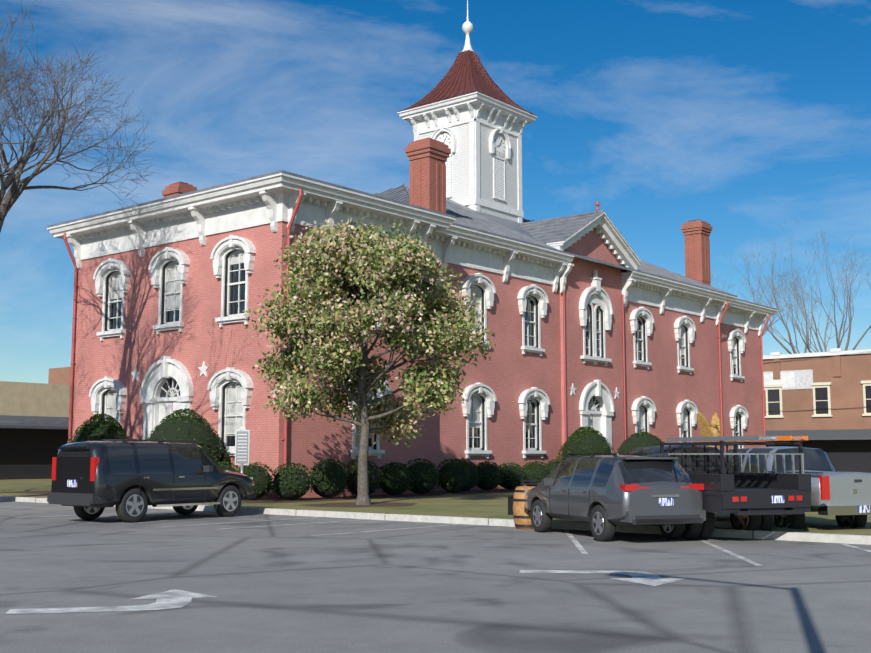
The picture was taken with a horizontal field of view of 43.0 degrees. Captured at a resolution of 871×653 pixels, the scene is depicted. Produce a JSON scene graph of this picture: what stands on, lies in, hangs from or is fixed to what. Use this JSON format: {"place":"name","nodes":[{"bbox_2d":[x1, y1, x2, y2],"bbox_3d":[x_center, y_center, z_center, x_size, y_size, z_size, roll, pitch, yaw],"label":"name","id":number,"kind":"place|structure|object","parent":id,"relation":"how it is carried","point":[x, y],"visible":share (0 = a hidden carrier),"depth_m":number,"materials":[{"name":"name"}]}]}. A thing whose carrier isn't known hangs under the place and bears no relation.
{"place":"outdoors","nodes":[
{"label":"outdoors","id":0,"kind":"place"},
{"bbox_2d":[67,408,664,499],"bbox_3d":[2.165,5.660,48.449,10.432,2.629,35.634,-5,-9,39],"label":"shrub","id":1,"kind":"object","parent":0,"point":[188,429],"visible":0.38,"depth_m":36.78,"materials":[{"name":"green plant"}]},
{"bbox_2d":[0,501,870,652],"bbox_3d":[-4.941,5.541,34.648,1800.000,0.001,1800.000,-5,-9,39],"label":"ground","id":2,"kind":"structure","parent":0,"point":[283,587],"depth_m":12.64,"materials":[{"name":"grey asphalt"}]},
{"bbox_2d":[0,0,154,231],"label":"bare tree","id":3,"kind":"object","parent":2,"relation":"on","point":[11,197],"visible":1,"depth_m":34.31,"materials":[{"name":"brown plant"}]},
{"bbox_2d":[47,439,255,522],"bbox_3d":[-6.646,3.659,26.538,2.270,1.875,4.910,-5,-8,37],"label":"van","id":4,"kind":"object","parent":2,"relation":"on","point":[131,480],"visible":1,"depth_m":25.22,"materials":[{"name":"black paint"}]},
{"bbox_2d":[71,221,763,498],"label":"walls","id":5,"kind":"structure","parent":2,"relation":"on","point":[508,373],"depth_m":41.97,"materials":[{"name":"brick"}]},
{"bbox_2d":[47,173,777,458],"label":"trim","id":6,"kind":"structure","parent":5,"relation":"attached to","point":[166,389],"depth_m":41.56,"materials":[{"name":"white wood"}]},
{"bbox_2d":[48,170,777,309],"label":"roof","id":7,"kind":"structure","parent":6,"relation":"on","point":[540,233],"depth_m":50.28,"materials":[{"name":"grey metal"}]},
{"bbox_2d":[162,138,712,285],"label":"chimneys","id":8,"kind":"object","parent":7,"relation":"on","point":[428,157],"visible":0.58,"depth_m":44.20,"materials":[{"name":"red brick"}]},
{"bbox_2d":[397,0,537,222],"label":"tower","id":9,"kind":"structure","parent":7,"relation":"on","point":[471,114],"depth_m":55.52,"materials":[{"name":"white"}]},
{"bbox_2d":[63,189,769,498],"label":"pipes","id":10,"kind":"object","parent":5,"relation":"attached to","point":[72,363],"visible":0.54,"depth_m":42.59,"materials":[{"name":"red metal"}]},
{"bbox_2d":[560,228,623,452],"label":"pavilion","id":11,"kind":"structure","parent":5,"relation":"on","point":[580,375],"depth_m":51.21,"materials":[{"name":"brick"}]},
{"bbox_2d":[0,348,870,479],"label":"buildings","id":12,"kind":"structure","parent":2,"relation":"on","point":[823,404],"depth_m":78.75,"materials":[{"name":"brown brick"}]},
{"bbox_2d":[763,351,870,363],"bbox_3d":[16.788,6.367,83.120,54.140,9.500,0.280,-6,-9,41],"label":"cornice","id":13,"kind":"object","parent":12,"relation":"attached to","point":[869,352],"visible":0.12,"depth_m":75.28,"materials":[{"name":"metal"}]},
{"bbox_2d":[5,510,870,613],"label":"road markings","id":14,"kind":"object","parent":2,"relation":"on","point":[174,598],"visible":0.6,"depth_m":12.24,"materials":[{"name":"white paint"}]},
{"bbox_2d":[524,453,705,540],"bbox_3d":[3.207,3.177,20.913,2.006,1.538,4.360,2,-7,-20],"label":"grey suv","id":15,"kind":"object","parent":2,"relation":"on","point":[604,495],"visible":1,"depth_m":19.36,"materials":[{"name":"grey paint"}]},
{"bbox_2d":[629,435,811,538],"bbox_3d":[4.842,3.093,21.495,2.236,1.840,5.942,2,-7,-20],"label":"truck","id":16,"kind":"object","parent":2,"relation":"on","point":[749,500],"visible":0.54,"depth_m":19.59,"materials":[{"name":"grey paint"}]},
{"bbox_2d":[710,267,810,335],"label":"tree","id":17,"kind":"object","parent":2,"relation":"on","point":[767,326],"visible":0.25,"depth_m":96.92,"materials":[{"name":"brown plant"}]},
{"bbox_2d":[722,218,870,353],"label":"tree","id":18,"kind":"object","parent":2,"relation":"on","point":[838,340],"visible":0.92,"depth_m":100.92,"materials":[{"name":"brown plant"}]},
{"bbox_2d":[724,447,870,528],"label":"pickup","id":19,"kind":"object","parent":2,"relation":"on","point":[844,497],"visible":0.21,"depth_m":20.78,"materials":[{"name":"grey paint"}]},
{"bbox_2d":[0,479,870,544],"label":"curb","id":20,"kind":"structure","parent":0,"point":[480,507],"depth_m":27.64,"materials":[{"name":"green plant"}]},
{"bbox_2d":[243,217,495,504],"bbox_3d":[-1.758,0.994,31.316,6.910,8.108,6.466,-5,-9,39],"label":"tree","id":21,"kind":"object","parent":20,"relation":"on","point":[401,257],"depth_m":30.30,"materials":[{"name":"green plant"}]},
{"bbox_2d":[740,257,870,353],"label":"tree","id":22,"kind":"object","parent":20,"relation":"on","point":[808,346],"visible":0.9,"depth_m":92.96,"materials":[{"name":"brown plant"}]},
{"bbox_2d":[0,0,870,383],"label":"sky","id":23,"kind":"structure","parent":0,"point":[745,119],"materials":[{"name":"blue"}]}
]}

